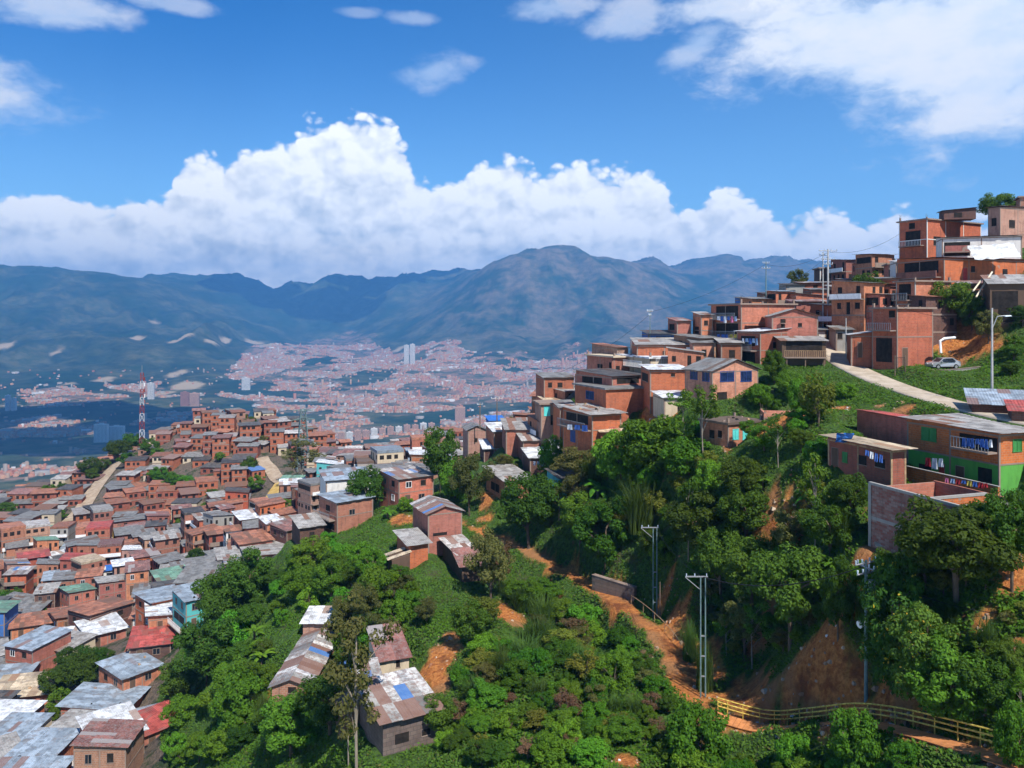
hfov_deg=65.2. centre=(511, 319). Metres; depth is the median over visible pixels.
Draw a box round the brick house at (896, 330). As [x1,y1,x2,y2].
[866,300,936,369]
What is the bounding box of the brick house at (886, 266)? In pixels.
[882,263,889,276]
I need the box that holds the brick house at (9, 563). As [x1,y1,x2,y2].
[3,558,30,589]
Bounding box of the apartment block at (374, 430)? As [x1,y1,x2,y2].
[371,427,377,434]
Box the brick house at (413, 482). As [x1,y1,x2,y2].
[377,465,435,507]
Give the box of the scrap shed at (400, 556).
[385,547,411,571]
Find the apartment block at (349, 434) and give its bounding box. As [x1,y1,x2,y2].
[346,431,352,440]
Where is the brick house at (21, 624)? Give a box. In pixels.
[7,610,53,639]
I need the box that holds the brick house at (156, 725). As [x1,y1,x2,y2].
[138,698,177,745]
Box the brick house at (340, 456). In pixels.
[336,452,353,459]
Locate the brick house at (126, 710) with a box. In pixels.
[72,701,148,764]
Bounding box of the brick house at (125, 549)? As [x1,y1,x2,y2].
[121,545,142,557]
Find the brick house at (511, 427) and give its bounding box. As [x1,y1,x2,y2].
[500,417,534,456]
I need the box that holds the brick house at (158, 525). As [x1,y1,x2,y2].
[144,519,167,530]
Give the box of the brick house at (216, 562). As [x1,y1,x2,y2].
[210,561,224,569]
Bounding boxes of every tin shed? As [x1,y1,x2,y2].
[299,605,334,633]
[963,388,1023,413]
[1003,399,1023,421]
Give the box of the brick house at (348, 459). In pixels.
[344,454,353,465]
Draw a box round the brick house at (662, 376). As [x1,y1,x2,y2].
[639,364,684,413]
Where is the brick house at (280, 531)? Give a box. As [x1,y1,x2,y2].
[268,518,291,543]
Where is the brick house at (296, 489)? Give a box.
[294,488,297,508]
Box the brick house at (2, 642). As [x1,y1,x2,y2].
[0,637,8,656]
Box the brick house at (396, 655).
[366,623,412,673]
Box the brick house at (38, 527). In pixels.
[22,518,49,548]
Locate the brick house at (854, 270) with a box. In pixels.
[852,264,855,278]
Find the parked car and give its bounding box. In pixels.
[925,357,960,368]
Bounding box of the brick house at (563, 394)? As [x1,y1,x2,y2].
[555,385,574,399]
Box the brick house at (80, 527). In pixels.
[75,521,94,537]
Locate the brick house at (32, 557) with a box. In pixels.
[16,548,50,582]
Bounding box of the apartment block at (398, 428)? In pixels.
[395,426,401,431]
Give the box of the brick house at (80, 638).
[54,630,97,657]
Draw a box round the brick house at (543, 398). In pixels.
[537,396,561,399]
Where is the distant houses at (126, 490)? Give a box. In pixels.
[0,408,462,525]
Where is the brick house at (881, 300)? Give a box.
[866,293,895,329]
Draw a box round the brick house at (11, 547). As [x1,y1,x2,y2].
[4,539,28,557]
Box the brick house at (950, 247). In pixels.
[936,235,1021,258]
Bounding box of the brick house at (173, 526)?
[166,523,180,529]
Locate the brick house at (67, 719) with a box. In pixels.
[49,708,95,734]
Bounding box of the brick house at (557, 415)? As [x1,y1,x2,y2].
[551,400,573,442]
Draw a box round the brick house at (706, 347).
[686,338,716,357]
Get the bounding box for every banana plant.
[242,624,266,639]
[250,648,275,664]
[380,507,396,518]
[584,479,610,499]
[637,433,648,444]
[758,477,773,492]
[794,491,807,504]
[820,554,833,569]
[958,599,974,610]
[998,606,1018,612]
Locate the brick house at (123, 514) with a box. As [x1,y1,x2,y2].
[112,511,137,517]
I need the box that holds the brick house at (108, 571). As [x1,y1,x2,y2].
[104,564,111,575]
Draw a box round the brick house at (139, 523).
[124,520,150,527]
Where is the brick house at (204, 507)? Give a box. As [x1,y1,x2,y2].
[185,505,207,511]
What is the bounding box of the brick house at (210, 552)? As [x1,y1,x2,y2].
[203,549,214,555]
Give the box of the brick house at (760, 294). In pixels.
[757,292,764,296]
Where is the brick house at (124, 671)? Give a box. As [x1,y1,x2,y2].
[95,651,162,690]
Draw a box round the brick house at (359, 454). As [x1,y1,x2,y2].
[353,451,370,466]
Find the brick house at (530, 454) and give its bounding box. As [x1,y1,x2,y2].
[520,447,549,476]
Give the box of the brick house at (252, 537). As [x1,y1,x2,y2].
[229,528,274,548]
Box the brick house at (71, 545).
[64,534,99,552]
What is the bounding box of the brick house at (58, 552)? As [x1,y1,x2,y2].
[48,548,65,558]
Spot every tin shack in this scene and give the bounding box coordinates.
[438,534,472,571]
[450,547,482,581]
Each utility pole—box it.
[477,403,482,428]
[491,397,502,421]
[659,583,660,618]
[762,267,769,297]
[819,249,836,334]
[819,252,826,326]
[845,326,846,360]
[855,556,875,701]
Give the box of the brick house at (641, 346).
[630,337,689,355]
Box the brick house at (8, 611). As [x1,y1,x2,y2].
[0,600,21,638]
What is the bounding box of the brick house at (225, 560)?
[223,556,264,566]
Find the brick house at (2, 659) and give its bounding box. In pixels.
[0,656,8,663]
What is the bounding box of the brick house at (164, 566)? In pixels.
[159,564,169,568]
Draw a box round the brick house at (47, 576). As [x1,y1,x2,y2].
[41,569,70,582]
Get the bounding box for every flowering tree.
[856,554,924,694]
[882,600,959,717]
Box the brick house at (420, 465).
[391,462,437,478]
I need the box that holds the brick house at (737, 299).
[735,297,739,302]
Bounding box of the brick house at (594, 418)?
[556,403,627,459]
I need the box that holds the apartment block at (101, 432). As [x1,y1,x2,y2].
[94,423,108,442]
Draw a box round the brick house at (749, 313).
[708,296,797,337]
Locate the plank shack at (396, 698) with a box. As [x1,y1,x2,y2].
[358,667,445,755]
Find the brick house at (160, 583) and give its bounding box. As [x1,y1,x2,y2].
[149,579,174,588]
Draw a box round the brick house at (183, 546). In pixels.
[180,539,185,553]
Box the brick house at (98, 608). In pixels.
[65,596,134,626]
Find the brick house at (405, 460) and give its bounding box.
[395,459,408,461]
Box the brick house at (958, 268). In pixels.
[896,257,1023,285]
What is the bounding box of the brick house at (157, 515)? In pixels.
[144,511,170,524]
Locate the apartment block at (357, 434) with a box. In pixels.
[354,429,360,440]
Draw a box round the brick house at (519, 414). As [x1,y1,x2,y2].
[512,412,526,417]
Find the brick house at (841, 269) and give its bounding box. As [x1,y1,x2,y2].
[829,259,855,282]
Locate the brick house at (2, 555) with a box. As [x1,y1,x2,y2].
[0,552,14,559]
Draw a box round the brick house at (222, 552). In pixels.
[214,545,241,560]
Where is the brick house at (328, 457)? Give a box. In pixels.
[326,455,338,460]
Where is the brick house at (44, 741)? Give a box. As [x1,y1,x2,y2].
[4,727,79,756]
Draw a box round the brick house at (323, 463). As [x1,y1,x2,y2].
[316,459,337,476]
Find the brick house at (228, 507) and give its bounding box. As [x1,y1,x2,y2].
[214,503,236,523]
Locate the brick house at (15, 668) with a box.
[0,661,40,678]
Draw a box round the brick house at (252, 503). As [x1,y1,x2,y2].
[249,497,269,508]
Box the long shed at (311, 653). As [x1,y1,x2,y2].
[268,627,334,703]
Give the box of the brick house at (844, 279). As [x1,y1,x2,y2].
[835,278,851,280]
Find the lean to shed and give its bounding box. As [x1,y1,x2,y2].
[980,274,1023,328]
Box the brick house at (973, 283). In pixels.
[952,280,982,295]
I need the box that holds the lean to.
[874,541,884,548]
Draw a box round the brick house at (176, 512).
[170,503,191,523]
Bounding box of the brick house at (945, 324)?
[900,294,956,345]
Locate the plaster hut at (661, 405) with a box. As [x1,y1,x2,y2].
[650,390,684,418]
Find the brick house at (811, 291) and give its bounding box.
[803,288,826,295]
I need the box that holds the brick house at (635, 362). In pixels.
[615,348,667,372]
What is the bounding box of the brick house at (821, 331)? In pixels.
[818,326,828,338]
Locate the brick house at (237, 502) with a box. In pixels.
[207,497,243,510]
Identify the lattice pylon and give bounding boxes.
[291,408,314,471]
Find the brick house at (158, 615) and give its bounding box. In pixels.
[144,600,171,627]
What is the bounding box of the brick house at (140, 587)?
[131,581,157,607]
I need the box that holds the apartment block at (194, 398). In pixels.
[189,392,199,405]
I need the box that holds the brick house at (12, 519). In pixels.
[3,516,33,522]
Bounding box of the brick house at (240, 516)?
[230,508,258,530]
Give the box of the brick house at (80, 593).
[58,583,96,606]
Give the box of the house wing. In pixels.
[572,383,643,422]
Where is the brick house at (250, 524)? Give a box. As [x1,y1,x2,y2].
[242,518,258,530]
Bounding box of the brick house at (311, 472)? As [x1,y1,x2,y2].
[304,467,316,477]
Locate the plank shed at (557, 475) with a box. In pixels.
[544,467,575,498]
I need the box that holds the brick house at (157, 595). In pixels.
[131,584,174,625]
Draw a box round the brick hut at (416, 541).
[392,527,432,568]
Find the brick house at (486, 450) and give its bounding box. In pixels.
[478,438,498,461]
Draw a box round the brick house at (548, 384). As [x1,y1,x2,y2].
[534,372,574,399]
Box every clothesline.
[567,424,587,431]
[717,316,736,322]
[717,334,736,337]
[742,338,757,344]
[865,449,882,462]
[925,457,943,468]
[945,477,987,488]
[962,437,992,448]
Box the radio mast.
[139,373,144,446]
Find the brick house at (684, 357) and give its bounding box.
[666,347,704,366]
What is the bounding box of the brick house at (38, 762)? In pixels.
[0,755,72,767]
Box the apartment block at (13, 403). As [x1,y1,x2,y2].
[11,397,16,410]
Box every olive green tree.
[329,594,352,628]
[349,582,382,615]
[362,611,386,630]
[383,582,407,599]
[397,574,414,583]
[413,596,437,620]
[447,451,494,515]
[463,525,515,598]
[472,661,498,682]
[488,455,518,466]
[527,613,549,625]
[549,445,594,482]
[553,470,591,504]
[567,625,594,644]
[584,682,605,705]
[634,667,658,685]
[656,726,669,747]
[695,601,714,615]
[696,576,722,599]
[708,610,728,621]
[717,596,766,656]
[719,601,731,614]
[768,627,792,653]
[769,508,805,550]
[786,268,808,282]
[797,608,816,628]
[801,498,825,513]
[901,565,922,578]
[972,309,1003,343]
[998,610,1016,624]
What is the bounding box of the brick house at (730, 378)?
[682,357,762,402]
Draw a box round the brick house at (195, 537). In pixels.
[185,523,217,552]
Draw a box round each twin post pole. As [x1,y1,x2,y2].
[641,525,658,619]
[685,574,707,696]
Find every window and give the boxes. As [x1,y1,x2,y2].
[10,649,14,656]
[84,754,91,764]
[107,753,113,763]
[110,633,116,640]
[113,678,117,686]
[145,672,151,680]
[153,648,159,654]
[192,603,197,610]
[287,687,295,693]
[325,521,334,530]
[349,509,354,515]
[395,660,400,667]
[406,481,411,487]
[418,493,424,498]
[421,480,425,485]
[421,728,430,736]
[544,406,549,415]
[550,415,552,425]
[557,382,562,387]
[586,390,593,399]
[642,372,647,382]
[669,324,674,330]
[690,370,697,379]
[702,371,709,381]
[709,430,714,438]
[717,392,726,399]
[717,430,721,438]
[720,371,733,381]
[729,350,734,358]
[732,429,738,439]
[740,371,751,381]
[742,431,747,439]
[780,319,785,323]
[837,333,842,339]
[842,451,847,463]
[857,455,866,466]
[874,458,884,469]
[889,310,894,317]
[909,223,914,229]
[921,426,936,442]
[991,218,996,226]
[1002,269,1007,274]
[1009,220,1014,228]
[1012,439,1022,451]
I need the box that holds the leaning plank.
[975,271,992,297]
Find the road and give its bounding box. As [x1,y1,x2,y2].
[826,339,1023,424]
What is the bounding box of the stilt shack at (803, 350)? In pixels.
[774,336,828,366]
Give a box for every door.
[18,629,22,636]
[96,637,99,646]
[130,677,134,687]
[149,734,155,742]
[570,430,574,442]
[832,448,837,466]
[858,342,861,357]
[903,348,907,365]
[939,464,943,473]
[956,466,963,477]
[963,268,966,279]
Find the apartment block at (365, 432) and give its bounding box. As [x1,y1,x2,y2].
[362,429,368,437]
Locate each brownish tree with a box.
[450,698,468,723]
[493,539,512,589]
[504,692,515,704]
[516,737,536,757]
[552,687,582,714]
[559,617,588,635]
[562,733,578,752]
[640,649,653,661]
[642,691,661,710]
[648,716,667,730]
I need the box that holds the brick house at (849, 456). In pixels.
[818,433,917,484]
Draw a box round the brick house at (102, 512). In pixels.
[90,504,112,520]
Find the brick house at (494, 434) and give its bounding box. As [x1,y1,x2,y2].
[484,422,501,452]
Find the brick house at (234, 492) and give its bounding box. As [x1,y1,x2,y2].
[224,487,249,508]
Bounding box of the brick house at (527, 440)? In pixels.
[516,433,550,464]
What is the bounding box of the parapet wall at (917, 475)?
[906,466,999,494]
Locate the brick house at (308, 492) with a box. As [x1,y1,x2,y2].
[297,477,319,513]
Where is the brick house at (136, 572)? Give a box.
[124,559,149,599]
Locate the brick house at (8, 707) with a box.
[0,699,47,721]
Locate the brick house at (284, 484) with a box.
[279,477,305,492]
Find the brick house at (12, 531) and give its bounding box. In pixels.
[0,521,25,553]
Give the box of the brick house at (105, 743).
[69,718,147,767]
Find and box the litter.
[618,322,996,767]
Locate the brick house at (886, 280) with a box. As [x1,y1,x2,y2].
[874,277,898,283]
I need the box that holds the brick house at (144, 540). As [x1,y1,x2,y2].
[138,535,151,548]
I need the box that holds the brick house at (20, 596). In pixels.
[6,591,33,599]
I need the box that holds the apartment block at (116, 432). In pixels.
[109,425,124,440]
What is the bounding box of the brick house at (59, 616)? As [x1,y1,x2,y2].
[47,604,79,626]
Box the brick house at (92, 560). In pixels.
[70,553,105,570]
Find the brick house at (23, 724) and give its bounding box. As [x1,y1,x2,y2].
[0,712,54,739]
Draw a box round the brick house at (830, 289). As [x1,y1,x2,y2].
[824,285,831,293]
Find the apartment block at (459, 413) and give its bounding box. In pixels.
[455,406,464,421]
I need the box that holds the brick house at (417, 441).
[410,434,427,449]
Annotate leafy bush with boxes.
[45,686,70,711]
[159,692,198,729]
[159,731,186,759]
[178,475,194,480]
[201,724,238,760]
[210,719,225,736]
[212,608,255,649]
[214,660,231,673]
[232,703,257,732]
[249,639,267,652]
[268,579,286,595]
[268,598,288,612]
[273,608,289,624]
[284,550,299,568]
[296,586,320,613]
[320,531,339,542]
[323,539,340,551]
[330,587,351,612]
[330,633,345,651]
[331,543,346,560]
[334,650,342,660]
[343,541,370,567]
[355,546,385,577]
[356,565,399,601]
[357,625,368,642]
[378,602,391,613]
[380,597,412,622]
[393,589,424,615]
[397,497,412,511]
[402,580,418,593]
[434,729,454,750]
[438,459,473,499]
[448,722,471,735]
[449,663,471,685]
[460,667,481,687]
[460,708,489,730]
[465,702,495,715]
[466,631,497,660]
[484,638,513,658]
[490,708,527,740]
[508,647,547,682]
[519,646,554,672]
[530,732,572,767]
[533,728,557,748]
[537,434,566,472]
[550,718,582,747]
[566,602,602,626]
[569,736,610,767]
[579,620,606,646]
[579,700,609,721]
[589,653,634,695]
[590,429,642,478]
[594,724,614,747]
[595,461,617,479]
[606,645,628,659]
[612,414,690,471]
[621,635,640,651]
[634,465,661,490]
[642,674,674,698]
[648,535,676,570]
[659,436,711,475]
[664,701,735,767]
[670,746,718,767]
[674,421,694,434]
[686,563,712,590]
[691,421,699,433]
[692,459,722,492]
[699,614,714,630]
[712,621,732,637]
[719,757,754,767]
[731,753,756,767]
[744,383,773,404]
[759,612,783,640]
[763,546,784,562]
[767,398,781,410]
[774,369,805,393]
[774,732,813,767]
[785,379,810,411]
[785,410,810,425]
[785,751,821,767]
[788,417,807,429]
[801,438,827,463]
[804,375,826,385]
[806,413,821,420]
[824,757,845,767]
[828,707,883,767]
[834,382,858,397]
[874,762,886,767]
[883,739,919,767]
[992,698,1023,767]
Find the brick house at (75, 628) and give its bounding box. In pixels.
[62,626,80,630]
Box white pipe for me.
[939,336,955,352]
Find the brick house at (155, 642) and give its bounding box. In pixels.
[124,625,175,659]
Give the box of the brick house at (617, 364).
[610,357,629,370]
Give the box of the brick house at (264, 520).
[257,513,282,533]
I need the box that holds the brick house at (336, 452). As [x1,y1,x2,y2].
[332,450,355,455]
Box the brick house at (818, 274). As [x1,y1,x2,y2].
[812,267,830,281]
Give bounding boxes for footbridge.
[712,697,1023,767]
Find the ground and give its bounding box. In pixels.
[0,248,1023,767]
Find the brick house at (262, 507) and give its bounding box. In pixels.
[254,496,286,515]
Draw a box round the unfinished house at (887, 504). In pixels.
[868,480,1015,554]
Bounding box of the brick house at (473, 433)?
[461,422,485,456]
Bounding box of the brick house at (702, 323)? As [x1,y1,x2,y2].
[690,311,715,334]
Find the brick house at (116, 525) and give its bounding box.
[113,524,120,537]
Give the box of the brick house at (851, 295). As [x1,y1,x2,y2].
[829,280,884,332]
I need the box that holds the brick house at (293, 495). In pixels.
[290,483,297,507]
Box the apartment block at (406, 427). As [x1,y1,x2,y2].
[403,424,409,431]
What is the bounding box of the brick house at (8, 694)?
[0,690,20,698]
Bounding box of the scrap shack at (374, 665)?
[333,657,381,739]
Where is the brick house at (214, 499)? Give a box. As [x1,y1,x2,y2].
[205,498,223,508]
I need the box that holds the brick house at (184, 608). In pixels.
[167,582,204,635]
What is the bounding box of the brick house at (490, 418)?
[484,415,503,421]
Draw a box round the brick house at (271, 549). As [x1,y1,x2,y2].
[239,540,283,556]
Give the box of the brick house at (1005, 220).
[986,206,1023,247]
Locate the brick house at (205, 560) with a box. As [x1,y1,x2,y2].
[183,554,215,565]
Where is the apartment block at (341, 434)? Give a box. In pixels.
[338,431,344,438]
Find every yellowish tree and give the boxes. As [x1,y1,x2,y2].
[460,647,499,674]
[464,596,501,621]
[469,733,488,746]
[521,707,551,732]
[541,628,583,650]
[565,649,605,679]
[577,501,600,527]
[579,644,595,650]
[607,711,634,730]
[614,509,627,529]
[643,490,668,522]
[669,474,696,493]
[694,450,718,472]
[797,475,828,497]
[798,372,836,426]
[922,601,933,606]
[927,571,952,596]
[1014,601,1023,616]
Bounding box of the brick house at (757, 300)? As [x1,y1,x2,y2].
[740,297,772,302]
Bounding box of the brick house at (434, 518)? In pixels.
[409,495,464,555]
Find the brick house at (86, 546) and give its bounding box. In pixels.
[76,540,99,553]
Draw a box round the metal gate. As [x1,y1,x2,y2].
[894,355,905,375]
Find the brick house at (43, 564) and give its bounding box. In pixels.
[36,558,59,584]
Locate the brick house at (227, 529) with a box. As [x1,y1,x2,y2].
[222,524,242,546]
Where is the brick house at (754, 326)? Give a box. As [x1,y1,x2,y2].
[745,325,764,328]
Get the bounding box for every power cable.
[656,265,763,310]
[703,567,861,585]
[867,570,1021,614]
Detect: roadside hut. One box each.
[826,325,855,350]
[845,331,871,367]
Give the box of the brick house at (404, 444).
[393,440,409,458]
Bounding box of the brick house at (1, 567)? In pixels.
[0,557,16,578]
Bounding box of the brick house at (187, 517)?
[180,506,204,539]
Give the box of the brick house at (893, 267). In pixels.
[890,260,896,276]
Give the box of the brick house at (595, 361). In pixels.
[584,347,626,368]
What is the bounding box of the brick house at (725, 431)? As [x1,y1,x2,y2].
[697,407,762,446]
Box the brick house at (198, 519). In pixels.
[190,510,220,527]
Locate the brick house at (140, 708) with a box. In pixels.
[136,702,159,710]
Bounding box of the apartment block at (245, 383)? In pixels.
[242,377,249,389]
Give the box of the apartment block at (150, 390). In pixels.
[147,382,154,398]
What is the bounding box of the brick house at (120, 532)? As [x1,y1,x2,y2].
[113,525,144,538]
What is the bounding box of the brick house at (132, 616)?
[128,606,134,626]
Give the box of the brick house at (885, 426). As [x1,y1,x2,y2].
[856,409,908,461]
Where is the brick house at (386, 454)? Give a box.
[370,445,403,463]
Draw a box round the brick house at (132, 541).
[124,538,139,544]
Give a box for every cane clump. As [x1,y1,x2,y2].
[248,692,270,710]
[254,701,271,725]
[454,673,481,698]
[476,641,513,683]
[492,575,515,598]
[494,629,543,655]
[502,578,539,613]
[511,611,556,647]
[522,675,552,700]
[526,644,553,677]
[528,591,563,628]
[546,640,608,681]
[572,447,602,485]
[584,668,601,685]
[607,691,628,712]
[616,471,670,535]
[617,691,645,714]
[670,616,699,662]
[686,633,723,693]
[757,529,784,550]
[831,507,866,547]
[851,597,873,620]
[935,597,964,627]
[964,614,1023,654]
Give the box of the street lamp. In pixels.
[991,308,1010,388]
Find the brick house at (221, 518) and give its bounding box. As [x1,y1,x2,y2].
[202,511,233,525]
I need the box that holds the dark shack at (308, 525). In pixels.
[289,512,326,545]
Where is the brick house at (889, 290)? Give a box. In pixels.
[885,286,895,294]
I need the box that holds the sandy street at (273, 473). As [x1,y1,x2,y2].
[256,456,282,483]
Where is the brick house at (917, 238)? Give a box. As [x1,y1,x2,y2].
[896,216,983,257]
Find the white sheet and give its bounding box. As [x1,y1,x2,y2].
[967,242,1020,259]
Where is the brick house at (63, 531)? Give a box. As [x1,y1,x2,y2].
[49,521,76,548]
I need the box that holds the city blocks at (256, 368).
[0,339,591,480]
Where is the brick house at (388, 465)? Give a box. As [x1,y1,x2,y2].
[372,463,392,473]
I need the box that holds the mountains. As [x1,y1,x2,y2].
[0,245,830,489]
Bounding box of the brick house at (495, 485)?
[484,464,527,498]
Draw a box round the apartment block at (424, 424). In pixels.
[420,422,426,429]
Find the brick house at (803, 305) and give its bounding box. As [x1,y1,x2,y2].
[784,299,826,312]
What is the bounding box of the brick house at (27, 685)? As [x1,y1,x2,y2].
[0,671,57,704]
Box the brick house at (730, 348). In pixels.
[714,338,744,360]
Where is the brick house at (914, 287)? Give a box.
[892,272,954,306]
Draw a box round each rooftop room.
[591,343,627,353]
[937,207,976,220]
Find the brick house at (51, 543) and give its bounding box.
[33,536,59,551]
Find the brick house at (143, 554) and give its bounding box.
[128,547,160,575]
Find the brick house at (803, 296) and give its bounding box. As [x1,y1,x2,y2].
[788,293,831,303]
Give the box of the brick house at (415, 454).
[408,449,426,461]
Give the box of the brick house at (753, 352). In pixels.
[737,319,787,363]
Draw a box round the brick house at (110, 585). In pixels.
[93,573,125,599]
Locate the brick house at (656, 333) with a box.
[640,330,675,336]
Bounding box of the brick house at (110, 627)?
[74,612,128,646]
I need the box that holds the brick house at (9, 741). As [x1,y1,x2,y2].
[0,731,20,758]
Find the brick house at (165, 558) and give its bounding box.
[150,551,184,569]
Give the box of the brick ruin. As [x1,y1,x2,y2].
[760,403,792,419]
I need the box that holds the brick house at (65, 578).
[51,571,76,586]
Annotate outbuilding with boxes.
[598,423,622,447]
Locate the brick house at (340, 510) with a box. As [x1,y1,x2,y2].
[313,489,375,533]
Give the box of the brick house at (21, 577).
[1,566,34,593]
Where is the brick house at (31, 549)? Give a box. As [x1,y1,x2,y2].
[14,546,46,556]
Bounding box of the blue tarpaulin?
[835,433,853,442]
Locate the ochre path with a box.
[266,482,278,497]
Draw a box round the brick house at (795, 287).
[777,283,804,292]
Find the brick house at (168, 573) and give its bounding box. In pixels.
[149,564,184,581]
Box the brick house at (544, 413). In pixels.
[533,400,552,442]
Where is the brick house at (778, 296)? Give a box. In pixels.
[765,290,794,302]
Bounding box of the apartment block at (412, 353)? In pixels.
[410,343,414,363]
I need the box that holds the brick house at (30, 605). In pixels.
[18,600,51,613]
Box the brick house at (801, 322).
[762,308,819,335]
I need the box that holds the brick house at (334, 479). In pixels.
[318,466,365,492]
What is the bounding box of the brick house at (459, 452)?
[452,449,464,459]
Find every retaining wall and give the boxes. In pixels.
[592,573,636,601]
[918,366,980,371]
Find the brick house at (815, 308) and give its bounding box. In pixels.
[807,303,831,338]
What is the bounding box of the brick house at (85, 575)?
[74,566,104,586]
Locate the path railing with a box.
[631,595,687,654]
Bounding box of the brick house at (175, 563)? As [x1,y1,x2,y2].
[169,560,183,566]
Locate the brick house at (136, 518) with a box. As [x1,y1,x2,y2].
[113,513,146,526]
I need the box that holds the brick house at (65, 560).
[58,552,96,569]
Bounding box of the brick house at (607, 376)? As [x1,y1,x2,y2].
[575,368,640,385]
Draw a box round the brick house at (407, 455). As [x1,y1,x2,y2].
[404,447,409,458]
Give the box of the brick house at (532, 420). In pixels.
[526,413,538,435]
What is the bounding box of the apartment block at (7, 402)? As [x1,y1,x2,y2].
[5,394,10,410]
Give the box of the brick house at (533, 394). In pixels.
[529,389,535,412]
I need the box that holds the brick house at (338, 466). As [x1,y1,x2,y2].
[327,464,353,468]
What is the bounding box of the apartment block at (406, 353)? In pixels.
[404,344,408,363]
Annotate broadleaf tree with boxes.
[0,502,18,511]
[0,589,8,595]
[4,587,22,592]
[37,665,71,693]
[40,484,56,488]
[44,707,60,720]
[52,644,83,666]
[55,650,98,686]
[56,482,66,487]
[61,510,67,517]
[75,456,101,471]
[75,645,108,665]
[85,467,99,478]
[94,648,115,656]
[99,458,111,469]
[102,439,133,460]
[116,452,137,463]
[122,433,143,451]
[138,437,160,453]
[146,466,170,479]
[149,448,164,455]
[156,659,203,698]
[161,471,181,484]
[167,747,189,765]
[170,609,237,685]
[185,547,204,557]
[185,730,206,762]
[190,562,255,619]
[193,731,219,762]
[196,704,209,713]
[197,686,229,708]
[203,724,217,735]
[204,489,218,496]
[207,665,269,737]
[211,654,247,690]
[214,452,225,460]
[220,546,273,604]
[226,723,258,750]
[227,639,253,656]
[235,602,266,625]
[240,456,258,466]
[246,660,277,693]
[248,474,265,491]
[249,595,265,603]
[251,638,273,652]
[251,708,262,729]
[258,691,321,760]
[259,576,267,590]
[262,569,283,582]
[276,571,291,580]
[279,563,313,596]
[284,498,290,506]
[288,535,332,570]
[289,706,311,726]
[294,674,346,735]
[311,558,350,599]
[319,549,348,579]
[338,569,359,588]
[345,464,383,502]
[349,559,364,575]
[390,564,409,583]
[421,426,463,491]
[423,692,460,739]
[441,734,459,750]
[449,597,491,640]
[453,727,473,740]
[465,677,507,709]
[465,737,497,765]
[471,715,493,732]
[478,681,510,700]
[482,739,510,763]
[495,471,560,548]
[496,657,537,692]
[503,576,544,600]
[504,704,519,725]
[517,701,542,722]
[531,577,564,598]
[531,690,554,710]
[540,597,571,621]
[540,708,584,739]
[544,636,578,667]
[546,678,569,694]
[549,704,582,721]
[551,678,586,704]
[556,669,579,682]
[558,490,597,546]
[560,615,577,629]
[568,719,590,738]
[571,495,639,573]
[583,677,607,700]
[583,717,603,737]
[593,497,626,522]
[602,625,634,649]
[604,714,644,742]
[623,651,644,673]
[625,464,647,491]
[629,713,640,723]
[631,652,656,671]
[635,526,664,554]
[638,704,657,725]
[643,724,664,741]
[651,735,683,760]
[657,503,675,520]
[658,693,677,709]
[663,490,728,561]
[690,523,748,597]
[692,724,708,754]
[713,592,736,605]
[714,456,767,509]
[715,482,770,539]
[722,534,774,609]
[738,420,758,432]
[744,541,828,651]
[745,423,782,450]
[760,350,788,382]
[771,761,785,767]
[775,614,787,627]
[787,427,814,452]
[788,624,804,644]
[795,497,860,555]
[798,403,827,415]
[810,603,827,624]
[818,554,858,641]
[826,472,867,510]
[848,559,875,586]
[851,271,885,285]
[869,547,904,577]
[890,494,1023,603]
[896,533,946,591]
[904,628,995,730]
[928,281,983,315]
[929,606,946,627]
[951,650,1016,718]
[956,292,986,330]
[968,568,1003,594]
[974,487,1023,592]
[976,192,1015,214]
[990,634,1023,674]
[995,683,1016,701]
[1000,361,1021,374]
[1001,343,1023,360]
[1003,334,1023,347]
[1007,305,1023,326]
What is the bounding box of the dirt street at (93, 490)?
[62,461,120,521]
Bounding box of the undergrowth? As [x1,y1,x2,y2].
[157,271,1023,767]
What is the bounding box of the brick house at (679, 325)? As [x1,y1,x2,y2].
[665,317,693,333]
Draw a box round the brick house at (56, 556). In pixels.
[51,552,73,568]
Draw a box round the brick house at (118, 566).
[110,557,133,574]
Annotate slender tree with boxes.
[280,435,326,474]
[321,589,401,767]
[333,614,368,765]
[547,478,565,511]
[666,391,693,421]
[670,414,698,454]
[675,477,703,559]
[680,384,721,450]
[718,614,737,655]
[719,498,748,527]
[742,601,771,668]
[768,416,791,467]
[798,452,831,547]
[961,493,995,533]
[963,689,978,723]
[971,637,995,656]
[1001,666,1023,707]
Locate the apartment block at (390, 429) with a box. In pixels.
[387,425,393,434]
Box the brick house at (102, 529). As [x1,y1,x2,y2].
[85,520,113,539]
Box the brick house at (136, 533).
[129,527,155,540]
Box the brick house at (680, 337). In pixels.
[671,334,722,357]
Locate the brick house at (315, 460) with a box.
[312,457,325,467]
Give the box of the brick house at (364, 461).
[356,457,374,470]
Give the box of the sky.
[0,0,1023,287]
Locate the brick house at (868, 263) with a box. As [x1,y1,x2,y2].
[852,254,893,280]
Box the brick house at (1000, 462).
[898,413,1023,495]
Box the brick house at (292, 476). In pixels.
[278,475,305,492]
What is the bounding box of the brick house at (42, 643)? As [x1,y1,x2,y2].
[1,625,73,671]
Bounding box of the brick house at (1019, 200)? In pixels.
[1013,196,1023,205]
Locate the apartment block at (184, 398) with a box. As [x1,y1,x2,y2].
[180,391,189,405]
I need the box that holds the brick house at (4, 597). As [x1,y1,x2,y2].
[0,595,12,599]
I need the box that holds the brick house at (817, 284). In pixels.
[795,281,831,287]
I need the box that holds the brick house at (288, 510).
[268,506,297,515]
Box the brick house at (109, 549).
[97,537,124,564]
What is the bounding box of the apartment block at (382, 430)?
[379,427,385,434]
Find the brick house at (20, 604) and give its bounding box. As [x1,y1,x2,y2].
[18,601,23,613]
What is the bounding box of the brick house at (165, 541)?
[149,529,180,554]
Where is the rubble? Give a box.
[390,334,1015,767]

